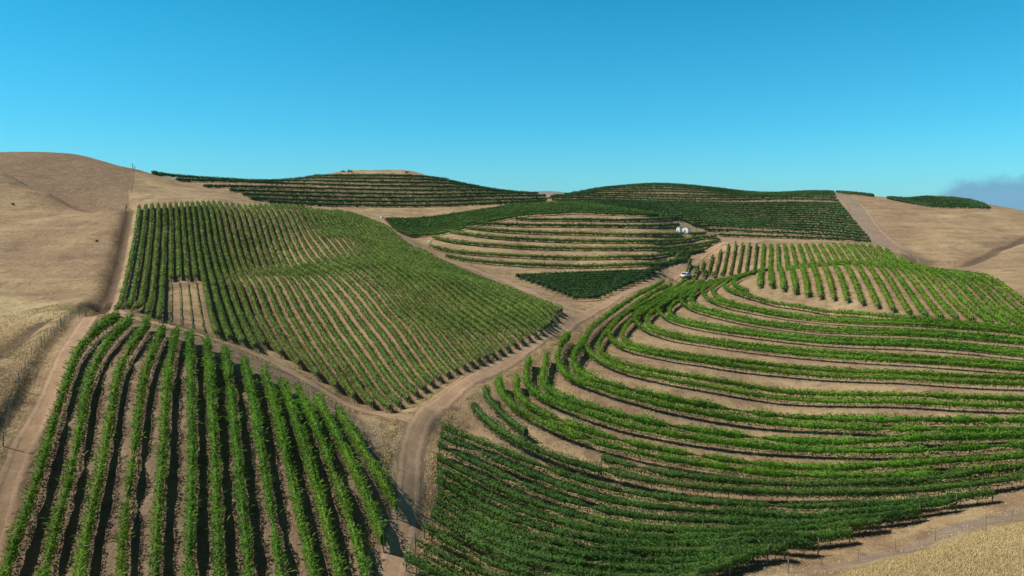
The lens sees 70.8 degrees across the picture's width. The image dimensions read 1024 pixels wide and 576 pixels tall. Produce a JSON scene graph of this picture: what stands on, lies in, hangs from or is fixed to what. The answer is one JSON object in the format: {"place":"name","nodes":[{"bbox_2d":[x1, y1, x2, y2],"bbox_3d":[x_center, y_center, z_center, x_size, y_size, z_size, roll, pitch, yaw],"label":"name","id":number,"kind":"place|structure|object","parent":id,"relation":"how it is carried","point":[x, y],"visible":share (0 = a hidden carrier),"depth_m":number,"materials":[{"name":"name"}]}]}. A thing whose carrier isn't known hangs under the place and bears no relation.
{"place":"outdoors","nodes":[
{"label":"outdoors","id":0,"kind":"place"},
{"bbox_2d":[0,314,98,572],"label":"track","id":1,"kind":"structure","parent":0,"point":[18,458],"depth_m":66.75,"materials":[{"name":"soil"}]},
{"bbox_2d":[97,310,413,422],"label":"block track","id":2,"kind":"structure","parent":0,"point":[406,418],"depth_m":86.47,"materials":[{"name":"soil"}]},
{"bbox_2d":[374,285,643,575],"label":"dirt road","id":3,"kind":"structure","parent":0,"point":[402,529],"depth_m":75.50,"materials":[{"name":"soil"}]},
{"bbox_2d":[0,152,1023,575],"bbox_3d":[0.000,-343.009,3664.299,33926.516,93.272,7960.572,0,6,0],"label":"ground","id":4,"kind":"structure","parent":0,"point":[62,214],"depth_m":101.24,"materials":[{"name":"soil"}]},
{"bbox_2d":[0,304,78,411],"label":"dry grass","id":5,"kind":"structure","parent":4,"relation":"on","point":[70,308],"depth_m":92.80,"materials":[{"name":"plant"}]},
{"bbox_2d":[0,306,122,575],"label":"vine row","id":6,"kind":"object","parent":4,"relation":"on","point":[23,520],"visible":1,"depth_m":64.21,"materials":[{"name":"green plant"}]},
{"bbox_2d":[33,311,135,575],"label":"vine row","id":7,"kind":"object","parent":4,"relation":"on","point":[56,526],"visible":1,"depth_m":65.10,"materials":[{"name":"green plant"}]},
{"bbox_2d":[68,313,151,575],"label":"vine row","id":8,"kind":"object","parent":4,"relation":"on","point":[83,547],"visible":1,"depth_m":62.93,"materials":[{"name":"green plant"}]},
{"bbox_2d":[109,322,167,575],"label":"vine row","id":9,"kind":"object","parent":4,"relation":"on","point":[135,434],"visible":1,"depth_m":64.41,"materials":[{"name":"green plant"}]},
{"bbox_2d":[143,325,181,575],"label":"vine row","id":10,"kind":"object","parent":4,"relation":"on","point":[157,514],"visible":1,"depth_m":62.27,"materials":[{"name":"green plant"}]},
{"bbox_2d":[177,325,201,575],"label":"vine row","id":11,"kind":"object","parent":4,"relation":"on","point":[191,494],"visible":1,"depth_m":62.27,"materials":[{"name":"green plant"}]},
{"bbox_2d":[190,201,219,336],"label":"vine row","id":12,"kind":"object","parent":4,"relation":"on","point":[214,324],"visible":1,"depth_m":136.03,"materials":[{"name":"green plant"}]},
{"bbox_2d":[198,334,229,575],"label":"vine row","id":13,"kind":"object","parent":4,"relation":"on","point":[214,459],"visible":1,"depth_m":62.38,"materials":[{"name":"green plant"}]},
{"bbox_2d":[196,200,232,342],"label":"vine row","id":14,"kind":"object","parent":4,"relation":"on","point":[223,322],"visible":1,"depth_m":133.31,"materials":[{"name":"green plant"}]},
{"bbox_2d":[201,199,244,345],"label":"vine row","id":15,"kind":"object","parent":4,"relation":"on","point":[235,324],"visible":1,"depth_m":133.66,"materials":[{"name":"green plant"}]},
{"bbox_2d":[206,201,259,351],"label":"vine row","id":16,"kind":"object","parent":4,"relation":"on","point":[253,341],"visible":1,"depth_m":131.32,"materials":[{"name":"green plant"}]},
{"bbox_2d":[219,341,256,575],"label":"vine row","id":17,"kind":"object","parent":4,"relation":"on","point":[235,429],"visible":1,"depth_m":62.14,"materials":[{"name":"green plant"}]},
{"bbox_2d":[212,200,266,348],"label":"vine row","id":18,"kind":"object","parent":4,"relation":"on","point":[255,326],"visible":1,"depth_m":134.51,"materials":[{"name":"green plant"}]},
{"bbox_2d":[218,200,283,357],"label":"vine row","id":19,"kind":"object","parent":4,"relation":"on","point":[277,346],"visible":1,"depth_m":131.18,"materials":[{"name":"green plant"}]},
{"bbox_2d":[224,202,302,368],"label":"vine row","id":20,"kind":"object","parent":4,"relation":"on","point":[291,351],"visible":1,"depth_m":127.54,"materials":[{"name":"green plant"}]},
{"bbox_2d":[237,354,295,575],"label":"vine row","id":21,"kind":"object","parent":4,"relation":"on","point":[257,423],"visible":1,"depth_m":62.93,"materials":[{"name":"green plant"}]},
{"bbox_2d":[230,203,320,380],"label":"vine row","id":22,"kind":"object","parent":4,"relation":"on","point":[307,359],"visible":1,"depth_m":124.41,"materials":[{"name":"green plant"}]},
{"bbox_2d":[237,203,337,391],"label":"vine row","id":23,"kind":"object","parent":4,"relation":"on","point":[330,377],"visible":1,"depth_m":121.22,"materials":[{"name":"green plant"}]},
{"bbox_2d":[258,361,323,575],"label":"vine row","id":24,"kind":"object","parent":4,"relation":"on","point":[308,556],"visible":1,"depth_m":62.05,"materials":[{"name":"green plant"}]},
{"bbox_2d":[243,203,356,402],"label":"vine row","id":25,"kind":"object","parent":4,"relation":"on","point":[350,390],"visible":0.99,"depth_m":115.82,"materials":[{"name":"green plant"}]},
{"bbox_2d":[248,204,375,409],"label":"vine row","id":26,"kind":"object","parent":4,"relation":"on","point":[336,352],"visible":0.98,"depth_m":114.28,"materials":[{"name":"green plant"}]},
{"bbox_2d":[276,374,348,575],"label":"vine row","id":27,"kind":"object","parent":4,"relation":"on","point":[308,460],"visible":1,"depth_m":61.94,"materials":[{"name":"green plant"}]},
{"bbox_2d":[151,170,477,185],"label":"vine row","id":28,"kind":"object","parent":4,"relation":"on","point":[157,173],"visible":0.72,"depth_m":422.48,"materials":[{"name":"green plant"}]},
{"bbox_2d":[253,203,394,413],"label":"vine row","id":29,"kind":"object","parent":4,"relation":"on","point":[383,402],"visible":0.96,"depth_m":112.72,"materials":[{"name":"green plant"}]},
{"bbox_2d":[258,202,402,409],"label":"vine row","id":30,"kind":"object","parent":4,"relation":"on","point":[382,384],"visible":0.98,"depth_m":113.35,"materials":[{"name":"green plant"}]},
{"bbox_2d":[293,382,376,575],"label":"vine row","id":31,"kind":"object","parent":4,"relation":"on","point":[342,497],"visible":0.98,"depth_m":61.70,"materials":[{"name":"green plant"}]},
{"bbox_2d":[264,203,411,404],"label":"vine row","id":32,"kind":"object","parent":4,"relation":"on","point":[380,364],"visible":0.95,"depth_m":114.98,"materials":[{"name":"green plant"}]},
{"bbox_2d":[175,177,501,189],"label":"vine row","id":33,"kind":"object","parent":4,"relation":"on","point":[303,183],"visible":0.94,"depth_m":389.58,"materials":[{"name":"green plant"}]},
{"bbox_2d":[270,204,418,399],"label":"vine row","id":34,"kind":"object","parent":4,"relation":"on","point":[380,348],"visible":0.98,"depth_m":116.18,"materials":[{"name":"green plant"}]},
{"bbox_2d":[312,390,389,552],"bbox_3d":[-15.469,15.946,66.569,2.063,9.488,21.544,-3,6,-29],"label":"vine row","id":35,"kind":"object","parent":4,"relation":"on","point":[353,467],"visible":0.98,"depth_m":63.57,"materials":[{"name":"green plant"}]},
{"bbox_2d":[275,202,426,390],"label":"vine row","id":36,"kind":"object","parent":4,"relation":"on","point":[392,348],"visible":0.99,"depth_m":118.91,"materials":[{"name":"green plant"}]},
{"bbox_2d":[281,202,435,388],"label":"vine row","id":37,"kind":"object","parent":4,"relation":"on","point":[405,349],"visible":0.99,"depth_m":119.74,"materials":[{"name":"green plant"}]},
{"bbox_2d":[287,203,441,384],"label":"vine row","id":38,"kind":"object","parent":4,"relation":"on","point":[387,312],"visible":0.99,"depth_m":120.26,"materials":[{"name":"green plant"}]},
{"bbox_2d":[203,183,527,191],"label":"vine row","id":39,"kind":"object","parent":4,"relation":"on","point":[207,185],"visible":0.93,"depth_m":380.52,"materials":[{"name":"green plant"}]},
{"bbox_2d":[333,402,401,518],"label":"vine row","id":40,"kind":"object","parent":4,"relation":"on","point":[358,441],"visible":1,"depth_m":66.50,"materials":[{"name":"green plant"}]},
{"bbox_2d":[292,204,451,379],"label":"vine row","id":41,"kind":"object","parent":4,"relation":"on","point":[421,341],"visible":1,"depth_m":121.86,"materials":[{"name":"green plant"}]},
{"bbox_2d":[298,205,459,372],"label":"vine row","id":42,"kind":"object","parent":4,"relation":"on","point":[421,326],"visible":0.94,"depth_m":124.20,"materials":[{"name":"green plant"}]},
{"bbox_2d":[229,188,537,195],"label":"vine row","id":43,"kind":"object","parent":4,"relation":"on","point":[354,192],"visible":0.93,"depth_m":370.66,"materials":[{"name":"green plant"}]},
{"bbox_2d":[303,205,466,371],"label":"vine row","id":44,"kind":"object","parent":4,"relation":"on","point":[420,316],"visible":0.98,"depth_m":126.90,"materials":[{"name":"green plant"}]},
{"bbox_2d":[309,207,473,368],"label":"vine row","id":45,"kind":"object","parent":4,"relation":"on","point":[467,359],"visible":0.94,"depth_m":126.14,"materials":[{"name":"green plant"}]},
{"bbox_2d":[242,192,546,199],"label":"vine row","id":46,"kind":"object","parent":4,"relation":"on","point":[375,197],"visible":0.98,"depth_m":360.14,"materials":[{"name":"green plant"}]},
{"bbox_2d":[315,207,481,365],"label":"vine row","id":47,"kind":"object","parent":4,"relation":"on","point":[467,347],"visible":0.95,"depth_m":127.40,"materials":[{"name":"green plant"}]},
{"bbox_2d":[249,196,547,202],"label":"vine row","id":48,"kind":"object","parent":4,"relation":"on","point":[260,198],"visible":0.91,"depth_m":348.64,"materials":[{"name":"green plant"}]},
{"bbox_2d":[318,208,488,362],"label":"vine row","id":49,"kind":"object","parent":4,"relation":"on","point":[479,347],"visible":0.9,"depth_m":127.93,"materials":[{"name":"green plant"}]},
{"bbox_2d":[267,199,546,206],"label":"vine row","id":50,"kind":"object","parent":4,"relation":"on","point":[332,204],"visible":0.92,"depth_m":336.89,"materials":[{"name":"green plant"}]},
{"bbox_2d":[320,207,494,359],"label":"vine row","id":51,"kind":"object","parent":4,"relation":"on","point":[461,321],"visible":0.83,"depth_m":128.54,"materials":[{"name":"green plant"}]},
{"bbox_2d":[323,208,502,356],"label":"vine row","id":52,"kind":"object","parent":4,"relation":"on","point":[450,305],"visible":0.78,"depth_m":129.31,"materials":[{"name":"green plant"}]},
{"bbox_2d":[326,209,509,353],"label":"vine row","id":53,"kind":"object","parent":4,"relation":"on","point":[466,312],"visible":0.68,"depth_m":129.41,"materials":[{"name":"green plant"}]},
{"bbox_2d":[328,209,516,349],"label":"vine row","id":54,"kind":"object","parent":4,"relation":"on","point":[471,309],"visible":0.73,"depth_m":130.46,"materials":[{"name":"green plant"}]},
{"bbox_2d":[330,209,523,345],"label":"vine row","id":55,"kind":"object","parent":4,"relation":"on","point":[482,309],"visible":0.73,"depth_m":131.69,"materials":[{"name":"green plant"}]},
{"bbox_2d":[333,209,530,339],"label":"vine row","id":56,"kind":"object","parent":4,"relation":"on","point":[494,311],"visible":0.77,"depth_m":131.52,"materials":[{"name":"green plant"}]},
{"bbox_2d":[336,209,536,338],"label":"vine row","id":57,"kind":"object","parent":4,"relation":"on","point":[503,309],"visible":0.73,"depth_m":133.56,"materials":[{"name":"green plant"}]},
{"bbox_2d":[402,538,477,575],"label":"vine row","id":58,"kind":"object","parent":4,"relation":"on","point":[429,568],"visible":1,"depth_m":56.00,"materials":[{"name":"green plant"}]},
{"bbox_2d":[341,209,542,334],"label":"vine row","id":59,"kind":"object","parent":4,"relation":"on","point":[512,309],"visible":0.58,"depth_m":134.28,"materials":[{"name":"green plant"}]},
{"bbox_2d":[346,211,547,332],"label":"vine row","id":60,"kind":"object","parent":4,"relation":"on","point":[511,303],"visible":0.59,"depth_m":137.92,"materials":[{"name":"green plant"}]},
{"bbox_2d":[413,533,571,575],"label":"vine row","id":61,"kind":"object","parent":4,"relation":"on","point":[453,560],"visible":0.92,"depth_m":57.90,"materials":[{"name":"green plant"}]},
{"bbox_2d":[408,210,658,237],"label":"vine row","id":62,"kind":"object","parent":4,"relation":"on","point":[420,234],"visible":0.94,"depth_m":294.28,"materials":[{"name":"green plant"}]},
{"bbox_2d":[468,402,601,480],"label":"vine row","id":63,"kind":"object","parent":4,"relation":"on","point":[589,466],"visible":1,"depth_m":79.20,"materials":[{"name":"green plant"}]},
{"bbox_2d":[421,518,698,575],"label":"vine row","id":64,"kind":"object","parent":4,"relation":"on","point":[450,541],"visible":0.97,"depth_m":59.13,"materials":[{"name":"green plant"}]},
{"bbox_2d":[445,253,686,268],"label":"vine row","id":65,"kind":"object","parent":4,"relation":"on","point":[564,265],"visible":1,"depth_m":218.44,"materials":[{"name":"green plant"}]},
{"bbox_2d":[429,243,704,259],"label":"vine row","id":66,"kind":"object","parent":4,"relation":"on","point":[577,257],"visible":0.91,"depth_m":230.56,"materials":[{"name":"green plant"}]},
{"bbox_2d":[431,234,718,250],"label":"vine row","id":67,"kind":"object","parent":4,"relation":"on","point":[584,248],"visible":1,"depth_m":242.64,"materials":[{"name":"green plant"}]},
{"bbox_2d":[466,225,683,236],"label":"vine row","id":68,"kind":"object","parent":4,"relation":"on","point":[555,232],"visible":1,"depth_m":265.54,"materials":[{"name":"green plant"}]},
{"bbox_2d":[479,221,679,227],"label":"vine row","id":69,"kind":"object","parent":4,"relation":"on","point":[608,225],"visible":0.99,"depth_m":277.90,"materials":[{"name":"green plant"}]},
{"bbox_2d":[429,505,734,575],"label":"vine row","id":70,"kind":"object","parent":4,"relation":"on","point":[516,557],"visible":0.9,"depth_m":60.11,"materials":[{"name":"green plant"}]},
{"bbox_2d":[448,229,716,243],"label":"vine row","id":71,"kind":"object","parent":4,"relation":"on","point":[570,240],"visible":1,"depth_m":253.61,"materials":[{"name":"green plant"}]},
{"bbox_2d":[433,501,752,574],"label":"vine row","id":72,"kind":"object","parent":4,"relation":"on","point":[634,566],"visible":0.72,"depth_m":60.87,"materials":[{"name":"green plant"}]},
{"bbox_2d":[434,494,769,570],"bbox_3d":[7.375,22.069,63.137,29.832,5.086,4.540,1,6,9],"label":"vine row","id":73,"kind":"object","parent":4,"relation":"on","point":[587,554],"visible":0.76,"depth_m":62.19,"materials":[{"name":"green plant"}]},
{"bbox_2d":[204,333,1020,575],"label":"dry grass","id":74,"kind":"structure","parent":4,"relation":"on","point":[746,460],"depth_m":74.18,"materials":[{"name":"plant"}]},
{"bbox_2d":[437,486,788,562],"bbox_3d":[8.342,21.764,64.322,31.816,5.230,4.504,1,6,10],"label":"vine row","id":75,"kind":"object","parent":4,"relation":"on","point":[653,550],"visible":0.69,"depth_m":63.32,"materials":[{"name":"green plant"}]},
{"bbox_2d":[435,469,820,555],"bbox_3d":[10.117,21.316,65.599,35.744,6.759,5.106,1,6,9],"label":"vine row","id":76,"kind":"object","parent":4,"relation":"on","point":[793,542],"visible":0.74,"depth_m":64.92,"materials":[{"name":"green plant"}]},
{"bbox_2d":[434,462,852,547],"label":"vine row","id":77,"kind":"object","parent":4,"relation":"on","point":[821,535],"visible":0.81,"depth_m":66.65,"materials":[{"name":"green plant"}]},
{"bbox_2d":[436,451,885,535],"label":"vine row","id":78,"kind":"object","parent":4,"relation":"on","point":[853,524],"visible":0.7,"depth_m":68.51,"materials":[{"name":"green plant"}]},
{"bbox_2d":[437,439,923,528],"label":"vine row","id":79,"kind":"object","parent":4,"relation":"on","point":[734,519],"visible":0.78,"depth_m":69.97,"materials":[{"name":"green plant"}]},
{"bbox_2d":[439,430,962,520],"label":"vine row","id":80,"kind":"object","parent":4,"relation":"on","point":[752,512],"visible":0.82,"depth_m":71.44,"materials":[{"name":"green plant"}]},
{"bbox_2d":[439,419,995,513],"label":"vine row","id":81,"kind":"object","parent":4,"relation":"on","point":[694,499],"visible":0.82,"depth_m":73.01,"materials":[{"name":"green plant"}]},
{"bbox_2d":[493,373,1023,484],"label":"vine row","id":82,"kind":"object","parent":4,"relation":"on","point":[574,435],"visible":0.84,"depth_m":81.09,"materials":[{"name":"green plant"}]},
{"bbox_2d":[508,372,1023,472],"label":"vine row","id":83,"kind":"object","parent":4,"relation":"on","point":[896,464],"visible":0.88,"depth_m":82.85,"materials":[{"name":"green plant"}]},
{"bbox_2d":[521,352,1023,460],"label":"vine row","id":84,"kind":"object","parent":4,"relation":"on","point":[755,445],"visible":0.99,"depth_m":87.73,"materials":[{"name":"green plant"}]},
{"bbox_2d":[537,350,1023,447],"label":"vine row","id":85,"kind":"object","parent":4,"relation":"on","point":[941,438],"visible":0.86,"depth_m":89.30,"materials":[{"name":"green plant"}]},
{"bbox_2d":[553,330,1023,437],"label":"vine row","id":86,"kind":"object","parent":4,"relation":"on","point":[745,419],"visible":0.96,"depth_m":94.47,"materials":[{"name":"green plant"}]},
{"bbox_2d":[569,332,1023,426],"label":"vine row","id":87,"kind":"object","parent":4,"relation":"on","point":[964,419],"visible":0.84,"depth_m":95.30,"materials":[{"name":"green plant"}]},
{"bbox_2d":[582,279,1023,412],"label":"vine row","id":88,"kind":"object","parent":4,"relation":"on","point":[1018,405],"visible":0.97,"depth_m":101.93,"materials":[{"name":"green plant"}]},
{"bbox_2d":[595,282,1023,402],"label":"vine row","id":89,"kind":"object","parent":4,"relation":"on","point":[853,393],"visible":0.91,"depth_m":103.47,"materials":[{"name":"green plant"}]},
{"bbox_2d":[598,464,1023,502],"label":"vine row","id":90,"kind":"object","parent":4,"relation":"on","point":[926,488],"visible":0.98,"depth_m":75.38,"materials":[{"name":"green plant"}]},
{"bbox_2d":[600,452,1023,493],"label":"vine row","id":91,"kind":"object","parent":4,"relation":"on","point":[747,480],"visible":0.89,"depth_m":77.50,"materials":[{"name":"green plant"}]},
{"bbox_2d":[606,278,1023,390],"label":"vine row","id":92,"kind":"object","parent":4,"relation":"on","point":[820,375],"visible":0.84,"depth_m":108.92,"materials":[{"name":"green plant"}]},
{"bbox_2d":[617,279,1023,381],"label":"vine row","id":93,"kind":"object","parent":4,"relation":"on","point":[957,375],"visible":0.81,"depth_m":110.11,"materials":[{"name":"green plant"}]},
{"bbox_2d":[631,278,1023,374],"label":"vine row","id":94,"kind":"object","parent":4,"relation":"on","point":[907,360],"visible":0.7,"depth_m":114.47,"materials":[{"name":"green plant"}]},
{"bbox_2d":[643,279,1023,365],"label":"vine row","id":95,"kind":"object","parent":4,"relation":"on","point":[666,302],"visible":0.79,"depth_m":116.75,"materials":[{"name":"green plant"}]},
{"bbox_2d":[655,278,1023,360],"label":"vine row","id":96,"kind":"object","parent":4,"relation":"on","point":[975,349],"visible":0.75,"depth_m":121.23,"materials":[{"name":"green plant"}]},
{"bbox_2d":[667,279,1023,352],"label":"vine row","id":97,"kind":"object","parent":4,"relation":"on","point":[779,333],"visible":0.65,"depth_m":123.35,"materials":[{"name":"green plant"}]},
{"bbox_2d":[678,278,1023,346],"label":"vine row","id":98,"kind":"object","parent":4,"relation":"on","point":[944,334],"visible":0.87,"depth_m":127.39,"materials":[{"name":"green plant"}]},
{"bbox_2d":[688,277,1023,340],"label":"vine row","id":99,"kind":"object","parent":4,"relation":"on","point":[712,309],"visible":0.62,"depth_m":128.89,"materials":[{"name":"green plant"}]},
{"bbox_2d":[700,270,1023,335],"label":"vine row","id":100,"kind":"object","parent":4,"relation":"on","point":[953,326],"visible":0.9,"depth_m":135.16,"materials":[{"name":"green plant"}]},
{"bbox_2d":[709,271,1023,330],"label":"vine row","id":101,"kind":"object","parent":4,"relation":"on","point":[733,302],"visible":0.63,"depth_m":139.95,"materials":[{"name":"green plant"}]},
{"bbox_2d":[721,269,1023,326],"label":"vine row","id":102,"kind":"object","parent":4,"relation":"on","point":[725,282],"visible":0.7,"depth_m":147.41,"materials":[{"name":"green plant"}]},
{"bbox_2d":[868,243,977,321],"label":"vine row","id":103,"kind":"object","parent":4,"relation":"on","point":[952,300],"visible":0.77,"depth_m":161.06,"materials":[{"name":"green plant"}]},
{"bbox_2d":[839,521,1023,575],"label":"dry grass","id":104,"kind":"structure","parent":4,"relation":"on","point":[1011,529],"depth_m":55.02,"materials":[{"name":"plant"}]},
{"bbox_2d":[876,245,994,322],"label":"vine row","id":105,"kind":"object","parent":4,"relation":"on","point":[959,294],"visible":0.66,"depth_m":159.26,"materials":[{"name":"green plant"}]},
{"bbox_2d":[884,247,1012,324],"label":"vine row","id":106,"kind":"object","parent":4,"relation":"on","point":[982,305],"visible":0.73,"depth_m":158.32,"materials":[{"name":"green plant"}]},
{"bbox_2d":[0,0,1023,210],"label":"sky","id":107,"kind":"structure","parent":0,"point":[882,98],"materials":[{"name":"blue"}]},
{"bbox_2d":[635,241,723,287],"bbox_3d":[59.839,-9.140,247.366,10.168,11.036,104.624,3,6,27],"label":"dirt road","id":108,"kind":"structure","parent":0,"point":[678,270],"depth_m":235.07,"materials":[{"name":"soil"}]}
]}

